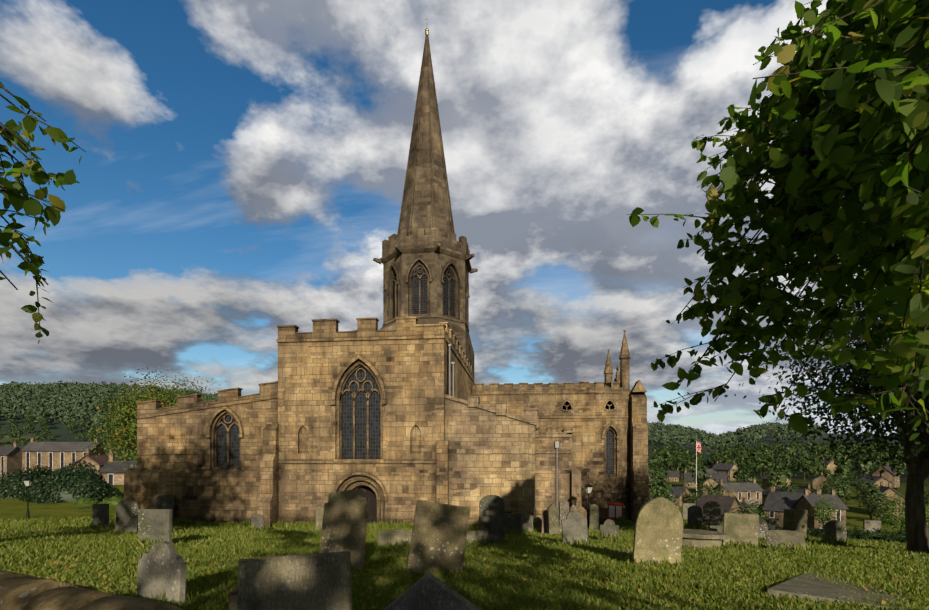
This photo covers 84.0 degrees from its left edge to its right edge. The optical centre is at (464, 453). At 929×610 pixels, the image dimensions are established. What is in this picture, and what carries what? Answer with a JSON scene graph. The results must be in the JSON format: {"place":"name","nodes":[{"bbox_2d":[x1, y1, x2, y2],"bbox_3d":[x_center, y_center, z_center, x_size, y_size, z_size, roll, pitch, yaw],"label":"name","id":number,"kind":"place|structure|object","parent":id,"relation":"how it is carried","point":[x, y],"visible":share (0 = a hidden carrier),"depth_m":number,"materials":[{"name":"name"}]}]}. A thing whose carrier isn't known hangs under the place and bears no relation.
{"place":"outdoors","nodes":[
{"label":"outdoors","id":0,"kind":"place"},
{"bbox_2d":[137,398,277,468],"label":"church wall","id":1,"kind":"structure","parent":0,"point":[176,441],"depth_m":31.40,"materials":[{"name":"beige stone"}]},
{"bbox_2d":[278,338,447,522],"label":"church wall","id":2,"kind":"structure","parent":0,"point":[413,374],"depth_m":30.07,"materials":[{"name":"beige stone"}]},
{"bbox_2d":[217,269,612,473],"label":"church windows","id":3,"kind":"structure","parent":2,"relation":"in","point":[361,426],"depth_m":30.59,"materials":[{"name":"black glass"}]},
{"bbox_2d":[380,318,473,384],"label":"tower base","id":4,"kind":"object","parent":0,"point":[458,329],"visible":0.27,"depth_m":47.57,"materials":[{"name":"brown stone"}]},
{"bbox_2d":[383,252,468,340],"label":"octagonal tower","id":5,"kind":"structure","parent":4,"relation":"on","point":[436,262],"depth_m":47.70,"materials":[{"name":"brown stone"}]},
{"bbox_2d":[0,0,904,435],"label":"sky","id":6,"kind":"structure","parent":0,"point":[241,172],"materials":[{"name":"blue"}]},
{"bbox_2d":[0,391,928,609],"bbox_3d":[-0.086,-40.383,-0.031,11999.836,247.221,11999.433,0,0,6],"label":"ground","id":7,"kind":"structure","parent":0,"point":[16,509],"depth_m":297.86,"materials":[{"name":"green plant"}]},
{"bbox_2d":[0,443,21,483],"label":"house","id":8,"kind":"structure","parent":7,"relation":"on","point":[10,458],"depth_m":189.80,"materials":[{"name":"stone"}]},
{"bbox_2d":[12,441,25,449],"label":"house","id":9,"kind":"structure","parent":7,"relation":"on","point":[21,447],"depth_m":206.86,"materials":[{"name":"stone"}]},
{"bbox_2d":[0,465,52,498],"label":"yew bush","id":10,"kind":"object","parent":7,"relation":"on","point":[12,485],"visible":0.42,"depth_m":56.61,"materials":[{"name":"green plant"}]},
{"bbox_2d":[23,477,32,517],"bbox_3d":[-32.722,3.219,38.654,0.460,3.194,0.460,0,0,-14],"label":"lamp post","id":11,"kind":"object","parent":7,"relation":"on","point":[28,479],"visible":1,"depth_m":38.61,"materials":[{"name":"black metal"}]},
{"bbox_2d":[0,82,85,343],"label":"overhanging tree","id":12,"kind":"object","parent":7,"relation":"on","point":[12,192],"visible":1,"depth_m":4.47,"materials":[{"name":"green plant"}]},
{"bbox_2d":[20,437,106,471],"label":"house","id":13,"kind":"structure","parent":7,"relation":"on","point":[54,455],"depth_m":157.91,"materials":[{"name":"stone"}]},
{"bbox_2d":[0,411,136,460],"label":"valley trees","id":14,"kind":"object","parent":7,"relation":"on","point":[44,434],"visible":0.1,"depth_m":577.26,"materials":[{"name":"green plant"}]},
{"bbox_2d":[18,460,122,503],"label":"yew bush","id":15,"kind":"object","parent":7,"relation":"on","point":[65,484],"visible":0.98,"depth_m":51.35,"materials":[{"name":"green plant"}]},
{"bbox_2d":[73,497,95,504],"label":"shrub","id":16,"kind":"object","parent":7,"relation":"on","point":[85,501],"visible":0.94,"depth_m":48.95,"materials":[{"name":"green plant"}]},
{"bbox_2d":[73,448,121,476],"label":"house","id":17,"kind":"structure","parent":7,"relation":"on","point":[99,461],"depth_m":116.66,"materials":[{"name":"stone"}]},
{"bbox_2d":[92,504,108,526],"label":"headstone","id":18,"kind":"object","parent":7,"relation":"on","point":[100,513],"visible":0.58,"depth_m":24.98,"materials":[{"name":"stone"}]},
{"bbox_2d":[100,495,123,504],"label":"shrub","id":19,"kind":"object","parent":7,"relation":"on","point":[115,500],"visible":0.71,"depth_m":48.84,"materials":[{"name":"green plant"}]},
{"bbox_2d":[98,454,136,484],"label":"house","id":20,"kind":"structure","parent":7,"relation":"on","point":[113,474],"depth_m":107.99,"materials":[{"name":"stone"}]},
{"bbox_2d":[115,499,138,533],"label":"headstone","id":21,"kind":"object","parent":7,"relation":"on","point":[126,513],"visible":0.85,"depth_m":20.84,"materials":[{"name":"grey stone"}]},
{"bbox_2d":[68,364,217,469],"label":"rowan tree","id":22,"kind":"object","parent":7,"relation":"on","point":[128,415],"visible":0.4,"depth_m":45.13,"materials":[{"name":"green plant"}]},
{"bbox_2d":[138,509,171,543],"bbox_3d":[-9.787,2.413,16.306,1.227,1.320,0.130,-1,-2,16],"label":"headstone","id":23,"kind":"object","parent":7,"relation":"on","point":[154,524],"visible":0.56,"depth_m":16.23,"materials":[{"name":"grey stone"}]},
{"bbox_2d":[137,541,186,604],"bbox_3d":[-4.046,1.665,6.886,0.796,0.981,0.110,0,-3,22],"label":"headstone","id":24,"kind":"object","parent":7,"relation":"on","point":[162,565],"visible":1,"depth_m":6.82,"materials":[{"name":"grey stone"}]},
{"bbox_2d":[156,496,174,520],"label":"headstone","id":25,"kind":"object","parent":7,"relation":"on","point":[168,502],"visible":0.46,"depth_m":30.94,"materials":[{"name":"stone"}]},
{"bbox_2d":[124,381,277,522],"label":"stone trim","id":26,"kind":"structure","parent":7,"relation":"on","point":[220,495],"depth_m":31.08,"materials":[{"name":"brown stone"}]},
{"bbox_2d":[229,589,237,609],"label":"headstone","id":27,"kind":"object","parent":7,"relation":"on","point":[233,594],"visible":0.4,"depth_m":5.11,"materials":[{"name":"stone"}]},
{"bbox_2d":[251,514,264,529],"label":"headstone","id":28,"kind":"object","parent":7,"relation":"on","point":[257,520],"visible":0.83,"depth_m":25.54,"materials":[{"name":"stone"}]},
{"bbox_2d":[237,551,351,609],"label":"headstone","id":29,"kind":"object","parent":7,"relation":"on","point":[318,581],"visible":1,"depth_m":4.92,"materials":[{"name":"grey stone"}]},
{"bbox_2d":[315,505,323,530],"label":"headstone","id":30,"kind":"object","parent":7,"relation":"on","point":[319,514],"visible":0.33,"depth_m":24.82,"materials":[{"name":"stone"}]},
{"bbox_2d":[319,488,368,569],"bbox_3d":[-2.623,1.709,11.181,1.131,1.875,0.130,-10,-24,24],"label":"headstone","id":31,"kind":"object","parent":7,"relation":"on","point":[344,523],"visible":0.79,"depth_m":11.16,"materials":[{"name":"grey stone"}]},
{"bbox_2d":[257,317,448,526],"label":"stone trim","id":32,"kind":"structure","parent":7,"relation":"on","point":[323,330],"depth_m":29.99,"materials":[{"name":"brown stone"}]},
{"bbox_2d":[360,486,376,523],"bbox_3d":[-5.951,3.476,31.248,1.600,3.100,0.001,0,0,6],"label":"door","id":33,"kind":"structure","parent":32,"relation":"attached to","point":[370,494],"depth_m":31.21,"materials":[{"name":"brown wood"}]},
{"bbox_2d":[448,344,454,396],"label":"drainpipe","id":34,"kind":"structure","parent":32,"relation":"attached to","point":[449,346],"depth_m":32.54,"materials":[{"name":"grey"}]},
{"bbox_2d":[377,529,411,545],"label":"headstone","id":35,"kind":"object","parent":7,"relation":"on","point":[389,535],"visible":0.56,"depth_m":16.84,"materials":[{"name":"stone"}]},
{"bbox_2d":[0,380,827,451],"bbox_3d":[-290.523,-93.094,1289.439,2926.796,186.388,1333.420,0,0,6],"label":"hill trees","id":36,"kind":"object","parent":7,"relation":"on","point":[60,405],"visible":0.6,"depth_m":866.23,"materials":[{"name":"green plant"}]},
{"bbox_2d":[373,34,477,331],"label":"spire","id":37,"kind":"structure","parent":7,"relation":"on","point":[426,224],"depth_m":49.46,"materials":[{"name":"brown stone"}]},
{"bbox_2d":[394,277,450,317],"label":"belfry louvres","id":38,"kind":"object","parent":37,"relation":"attached to","point":[424,294],"depth_m":47.91,"materials":[{"name":"wood"}]},
{"bbox_2d":[383,573,479,609],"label":"headstone","id":39,"kind":"object","parent":7,"relation":"on","point":[428,591],"visible":1,"depth_m":4.54,"materials":[{"name":"grey stone"}]},
{"bbox_2d":[406,500,469,573],"bbox_3d":[-0.525,1.784,10.372,1.098,1.572,0.130,9,-15,-7],"label":"headstone","id":40,"kind":"object","parent":7,"relation":"on","point":[439,536],"visible":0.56,"depth_m":10.33,"materials":[{"name":"grey stone"}]},
{"bbox_2d":[353,322,537,527],"bbox_3d":[-6.788,-0.164,40.193,24.180,15.380,19.900,0,0,6],"label":"aisle","id":41,"kind":"object","parent":7,"relation":"on","point":[491,451],"visible":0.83,"depth_m":29.46,"materials":[{"name":"stone"}]},
{"bbox_2d":[0,515,928,609],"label":"grass","id":42,"kind":"structure","parent":7,"relation":"on","point":[26,542],"depth_m":11.21,"materials":[{"name":"green plant"}]},
{"bbox_2d":[7,530,923,609],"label":"fallen leaves","id":43,"kind":"object","parent":7,"relation":"on","point":[472,597],"visible":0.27,"depth_m":9.03,"materials":[{"name":"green plant"}]},
{"bbox_2d":[466,530,483,543],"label":"headstone","id":44,"kind":"object","parent":7,"relation":"on","point":[476,535],"visible":0.35,"depth_m":17.73,"materials":[{"name":"stone"}]},
{"bbox_2d":[479,495,504,541],"bbox_3d":[1.023,2.520,19.242,0.953,1.986,0.120,0,4,8],"label":"headstone","id":45,"kind":"object","parent":7,"relation":"on","point":[492,516],"visible":0.92,"depth_m":19.17,"materials":[{"name":"grey stone"}]},
{"bbox_2d":[505,513,521,532],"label":"headstone","id":46,"kind":"object","parent":7,"relation":"on","point":[513,520],"visible":0.58,"depth_m":24.55,"materials":[{"name":"stone"}]},
{"bbox_2d":[522,514,532,531],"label":"headstone","id":47,"kind":"object","parent":7,"relation":"on","point":[527,521],"visible":0.65,"depth_m":26.41,"materials":[{"name":"stone"}]},
{"bbox_2d":[533,517,541,526],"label":"carved slab","id":48,"kind":"structure","parent":7,"relation":"on","point":[537,521],"depth_m":28.68,"materials":[{"name":"stone"}]},
{"bbox_2d":[541,510,547,533],"bbox_3d":[4.244,3.602,26.822,0.518,1.365,0.180,1,-14,1],"label":"gravestone","id":49,"kind":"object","parent":7,"relation":"on","point":[544,527],"depth_m":26.75,"materials":[{"name":"stone"}]},
{"bbox_2d":[547,504,559,534],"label":"carved slab","id":50,"kind":"structure","parent":7,"relation":"on","point":[553,520],"depth_m":25.86,"materials":[{"name":"stone"}]},
{"bbox_2d":[535,427,581,516],"bbox_3d":[6.677,3.064,38.586,3.500,9.924,5.451,0,0,6],"label":"porch","id":51,"kind":"object","parent":7,"relation":"on","point":[569,483],"visible":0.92,"depth_m":36.68,"materials":[{"name":"stone"}]},
{"bbox_2d":[555,441,558,507],"bbox_3d":[6.555,2.226,36.567,0.260,6.200,0.210,0,0,6],"label":"porch drainpipe","id":52,"kind":"object","parent":51,"relation":"attached to","point":[556,444],"visible":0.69,"depth_m":36.52,"materials":[{"name":"grey"}]},
{"bbox_2d":[472,330,648,524],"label":"transept trim","id":53,"kind":"structure","parent":7,"relation":"on","point":[639,483],"depth_m":44.00,"materials":[{"name":"brown stone"}]},
{"bbox_2d":[559,500,568,532],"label":"carved slab","id":54,"kind":"structure","parent":7,"relation":"on","point":[563,508],"depth_m":27.09,"materials":[{"name":"stone"}]},
{"bbox_2d":[569,504,576,511],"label":"carved slab","id":55,"kind":"structure","parent":7,"relation":"on","point":[573,507],"depth_m":29.23,"materials":[{"name":"stone"}]},
{"bbox_2d":[561,511,587,544],"bbox_3d":[3.917,2.737,18.328,0.905,1.408,0.110,-3,-3,-3],"label":"headstone","id":56,"kind":"object","parent":7,"relation":"on","point":[574,524],"visible":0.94,"depth_m":18.28,"materials":[{"name":"grey stone"}]},
{"bbox_2d":[577,507,586,517],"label":"carved slab","id":57,"kind":"structure","parent":7,"relation":"on","point":[582,511],"depth_m":30.48,"materials":[{"name":"stone"}]},
{"bbox_2d":[584,481,592,527],"bbox_3d":[7.994,3.324,33.243,0.460,3.144,0.460,0,0,-14],"label":"lamp post","id":58,"kind":"object","parent":7,"relation":"on","point":[588,485],"visible":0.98,"depth_m":33.19,"materials":[{"name":"black metal"}]},
{"bbox_2d":[589,504,598,529],"bbox_3d":[8.062,3.987,31.950,0.563,1.745,0.180,3,-5,22],"label":"gravestone","id":59,"kind":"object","parent":7,"relation":"on","point":[594,517],"depth_m":31.88,"materials":[{"name":"stone"}]},
{"bbox_2d":[600,519,618,540],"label":"headstone","id":60,"kind":"object","parent":7,"relation":"on","point":[608,526],"visible":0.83,"depth_m":21.02,"materials":[{"name":"stone"}]},
{"bbox_2d":[607,503,623,518],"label":"notice board","id":61,"kind":"object","parent":7,"relation":"on","point":[615,510],"visible":0.85,"depth_m":42.21,"materials":[{"name":"red paint"}]},
{"bbox_2d":[613,516,634,526],"bbox_3d":[12.128,5.470,39.601,2.377,1.400,1.737,0,0,6],"label":"shrub","id":62,"kind":"object","parent":7,"relation":"on","point":[624,521],"visible":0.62,"depth_m":39.13,"materials":[{"name":"green plant"}]},
{"bbox_2d":[606,549,682,559],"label":"ledger slab","id":63,"kind":"structure","parent":7,"relation":"on","point":[624,551],"depth_m":15.63,"materials":[{"name":"stone"}]},
{"bbox_2d":[632,497,682,564],"bbox_3d":[4.605,1.922,12.253,1.110,1.800,0.120,3,3,1],"label":"headstone","id":64,"kind":"object","parent":7,"relation":"on","point":[658,533],"visible":0.9,"depth_m":12.19,"materials":[{"name":"beige stone"}]},
{"bbox_2d":[649,468,679,481],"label":"house","id":65,"kind":"structure","parent":7,"relation":"on","point":[675,476],"depth_m":292.35,"materials":[{"name":"stone"}]},
{"bbox_2d":[670,482,693,506],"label":"house","id":66,"kind":"structure","parent":7,"relation":"on","point":[684,491],"depth_m":186.61,"materials":[{"name":"stone"}]},
{"bbox_2d":[683,503,694,519],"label":"headstone","id":67,"kind":"object","parent":7,"relation":"on","point":[686,506],"visible":0.46,"depth_m":56.67,"materials":[{"name":"stone"}]},
{"bbox_2d":[687,505,701,527],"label":"headstone","id":68,"kind":"object","parent":7,"relation":"on","point":[694,514],"visible":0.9,"depth_m":33.41,"materials":[{"name":"stone"}]},
{"bbox_2d":[696,441,700,496],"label":"flagpole","id":69,"kind":"object","parent":7,"relation":"on","point":[698,446],"visible":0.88,"depth_m":205.91,"materials":[{"name":"metal"}]},
{"bbox_2d":[688,466,716,472],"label":"house","id":70,"kind":"structure","parent":7,"relation":"on","point":[711,471],"depth_m":314.54,"materials":[{"name":"stone"}]},
{"bbox_2d":[682,529,728,547],"bbox_3d":[8.114,3.064,18.189,2.170,0.625,1.400,0,0,31],"label":"chest tomb","id":71,"kind":"object","parent":7,"relation":"on","point":[698,538],"visible":0.54,"depth_m":17.62,"materials":[{"name":"grey stone"}]},
{"bbox_2d":[684,470,726,487],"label":"house","id":72,"kind":"structure","parent":7,"relation":"on","point":[689,481],"depth_m":251.53,"materials":[{"name":"stone"}]},
{"bbox_2d":[697,474,717,491],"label":"house","id":73,"kind":"structure","parent":7,"relation":"on","point":[710,478],"depth_m":222.48,"materials":[{"name":"stone"}]},
{"bbox_2d":[703,501,720,527],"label":"headstone","id":74,"kind":"object","parent":7,"relation":"on","point":[711,512],"visible":0.85,"depth_m":36.19,"materials":[{"name":"stone"}]},
{"bbox_2d":[709,525,722,531],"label":"headstone","id":75,"kind":"object","parent":7,"relation":"on","point":[718,528],"visible":0.25,"depth_m":20.11,"materials":[{"name":"stone"}]},
{"bbox_2d":[696,488,742,522],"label":"house","id":76,"kind":"structure","parent":7,"relation":"on","point":[727,503],"depth_m":118.61,"materials":[{"name":"stone"}]},
{"bbox_2d":[714,482,729,495],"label":"house","id":77,"kind":"structure","parent":7,"relation":"on","point":[727,492],"depth_m":171.72,"materials":[{"name":"stone"}]},
{"bbox_2d":[712,460,738,480],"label":"house","id":78,"kind":"structure","parent":7,"relation":"on","point":[727,468],"depth_m":305.53,"materials":[{"name":"stone"}]},
{"bbox_2d":[714,478,763,506],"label":"house","id":79,"kind":"structure","parent":7,"relation":"on","point":[752,490],"depth_m":175.68,"materials":[{"name":"stone"}]},
{"bbox_2d":[722,513,758,546],"bbox_3d":[9.590,2.774,17.937,1.113,1.390,0.120,2,2,12],"label":"headstone","id":80,"kind":"object","parent":7,"relation":"on","point":[737,527],"visible":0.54,"depth_m":17.87,"materials":[{"name":"grey stone"}]},
{"bbox_2d":[740,497,754,513],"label":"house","id":81,"kind":"structure","parent":7,"relation":"on","point":[744,500],"depth_m":133.84,"materials":[{"name":"stone"}]},
{"bbox_2d":[747,501,757,512],"bbox_3d":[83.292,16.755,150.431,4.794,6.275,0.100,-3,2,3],"label":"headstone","id":82,"kind":"object","parent":7,"relation":"on","point":[752,502],"visible":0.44,"depth_m":150.25,"materials":[{"name":"stone"}]},
{"bbox_2d":[758,517,767,537],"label":"headstone","id":83,"kind":"object","parent":7,"relation":"on","point":[763,527],"visible":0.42,"depth_m":22.09,"materials":[{"name":"stone"}]},
{"bbox_2d":[764,518,778,530],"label":"headstone","id":84,"kind":"object","parent":7,"relation":"on","point":[773,523],"visible":0.44,"depth_m":24.79,"materials":[{"name":"stone"}]},
{"bbox_2d":[761,471,791,488],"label":"house","id":85,"kind":"structure","parent":7,"relation":"on","point":[765,482],"depth_m":243.33,"materials":[{"name":"stone"}]},
{"bbox_2d":[648,441,905,485],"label":"valley trees","id":86,"kind":"object","parent":7,"relation":"on","point":[681,459],"visible":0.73,"depth_m":369.45,"materials":[{"name":"green plant"}]},
{"bbox_2d":[627,0,928,440],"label":"lime tree","id":87,"kind":"object","parent":7,"relation":"on","point":[843,109],"visible":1,"depth_m":4.52,"materials":[{"name":"green plant"}]},
{"bbox_2d":[765,530,805,548],"bbox_3d":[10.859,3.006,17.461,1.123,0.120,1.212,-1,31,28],"label":"headstone","id":88,"kind":"object","parent":7,"relation":"on","point":[776,537],"visible":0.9,"depth_m":17.56,"materials":[{"name":"grey stone"}]},
{"bbox_2d":[648,461,928,528],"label":"valley trees","id":89,"kind":"object","parent":7,"relation":"on","point":[658,486],"visible":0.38,"depth_m":135.57,"materials":[{"name":"green plant"}]},
{"bbox_2d":[762,485,815,502],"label":"house","id":90,"kind":"structure","parent":7,"relation":"on","point":[765,493],"depth_m":179.52,"materials":[{"name":"stone"}]},
{"bbox_2d":[762,485,820,526],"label":"house","id":91,"kind":"structure","parent":7,"relation":"on","point":[776,503],"depth_m":133.78,"materials":[{"name":"stone"}]},
{"bbox_2d":[783,509,807,537],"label":"headstone","id":92,"kind":"object","parent":7,"relation":"on","point":[794,519],"visible":0.58,"depth_m":22.27,"materials":[{"name":"grey stone"}]},
{"bbox_2d":[806,527,823,536],"bbox_3d":[17.828,4.242,25.511,3.564,1.250,1.339,0,0,6],"label":"hedge","id":93,"kind":"object","parent":7,"relation":"on","point":[812,532],"visible":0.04,"depth_m":25.41,"materials":[{"name":"green plant"}]},
{"bbox_2d":[792,488,848,529],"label":"house","id":94,"kind":"structure","parent":7,"relation":"on","point":[806,501],"depth_m":125.42,"materials":[{"name":"stone"}]},
{"bbox_2d":[811,472,831,488],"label":"house","id":95,"kind":"structure","parent":7,"relation":"on","point":[816,480],"depth_m":241.01,"materials":[{"name":"stone"}]},
{"bbox_2d":[724,269,928,553],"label":"dark tree","id":96,"kind":"object","parent":7,"relation":"on","point":[915,458],"visible":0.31,"depth_m":17.53,"materials":[{"name":"green plant"}]},
{"bbox_2d":[818,457,836,474],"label":"house","id":97,"kind":"structure","parent":7,"relation":"on","point":[831,466],"depth_m":358.98,"materials":[{"name":"stone"}]},
{"bbox_2d":[813,529,856,537],"bbox_3d":[18.324,4.142,24.769,3.586,1.175,1.483,0,0,6],"label":"hedge","id":98,"kind":"object","parent":7,"relation":"on","point":[819,534],"visible":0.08,"depth_m":24.85,"materials":[{"name":"green plant"}]},
{"bbox_2d":[824,520,846,542],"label":"headstone","id":99,"kind":"object","parent":7,"relation":"on","point":[835,528],"visible":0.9,"depth_m":20.20,"materials":[{"name":"stone"}]},
{"bbox_2d":[767,570,907,609],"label":"ledger slab","id":100,"kind":"structure","parent":7,"relation":"on","point":[813,588],"depth_m":8.03,"materials":[{"name":"grey stone"}]},
{"bbox_2d":[847,527,882,538],"bbox_3d":[18.552,4.051,23.901,3.518,1.249,1.409,0,0,6],"label":"hedge","id":101,"kind":"object","parent":7,"relation":"on","point":[850,534],"visible":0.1,"depth_m":23.95,"materials":[{"name":"green plant"}]},
{"bbox_2d":[811,493,928,531],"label":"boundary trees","id":102,"kind":"object","parent":7,"relation":"on","point":[900,523],"visible":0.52,"depth_m":32.16,"materials":[{"name":"green plant"}]},
{"bbox_2d":[849,527,893,539],"bbox_3d":[19.073,3.965,23.124,3.672,1.331,1.449,0,0,6],"label":"hedge","id":103,"kind":"object","parent":7,"relation":"on","point":[872,535],"visible":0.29,"depth_m":23.11,"materials":[{"name":"green plant"}]},
{"bbox_2d":[863,520,880,531],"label":"headstone","id":104,"kind":"object","parent":7,"relation":"on","point":[869,525],"visible":0.48,"depth_m":24.43,"materials":[{"name":"stone"}]},
{"bbox_2d":[856,473,892,498],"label":"house","id":105,"kind":"structure","parent":7,"relation":"on","point":[878,479],"depth_m":190.78,"materials":[{"name":"stone"}]},
{"bbox_2d":[866,481,904,515],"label":"house","id":106,"kind":"structure","parent":7,"relation":"on","point":[890,491],"depth_m":155.78,"materials":[{"name":"stone"}]},
{"bbox_2d":[866,530,905,542],"bbox_3d":[19.166,3.912,22.303,3.648,1.266,1.360,0,0,6],"label":"hedge","id":107,"kind":"object","parent":7,"relation":"on","point":[889,537],"visible":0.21,"depth_m":22.27,"materials":[{"name":"green plant"}]},
{"bbox_2d":[872,463,900,488],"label":"house","id":108,"kind":"structure","parent":7,"relation":"on","point":[888,474],"depth_m":241.45,"materials":[{"name":"stone"}]},
{"bbox_2d":[881,534,906,544],"bbox_3d":[19.622,3.814,21.569,3.634,1.333,1.358,0,0,6],"label":"hedge","id":109,"kind":"object","parent":7,"relation":"on","point":[901,539],"visible":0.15,"depth_m":21.73,"materials":[{"name":"green plant"}]},
{"bbox_2d":[471,391,630,510],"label":"transept wall","id":110,"kind":"structure","parent":0,"point":[588,450],"depth_m":44.24,"materials":[{"name":"beige stone"}]},
{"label":"wall","id":111,"kind":"object","parent":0,"visible":0},
{"bbox_2d":[0,570,182,609],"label":"coping wall","id":112,"kind":"structure","parent":111,"relation":"on","point":[19,591],"depth_m":4.08,"materials":[{"name":"stone"}]}
]}

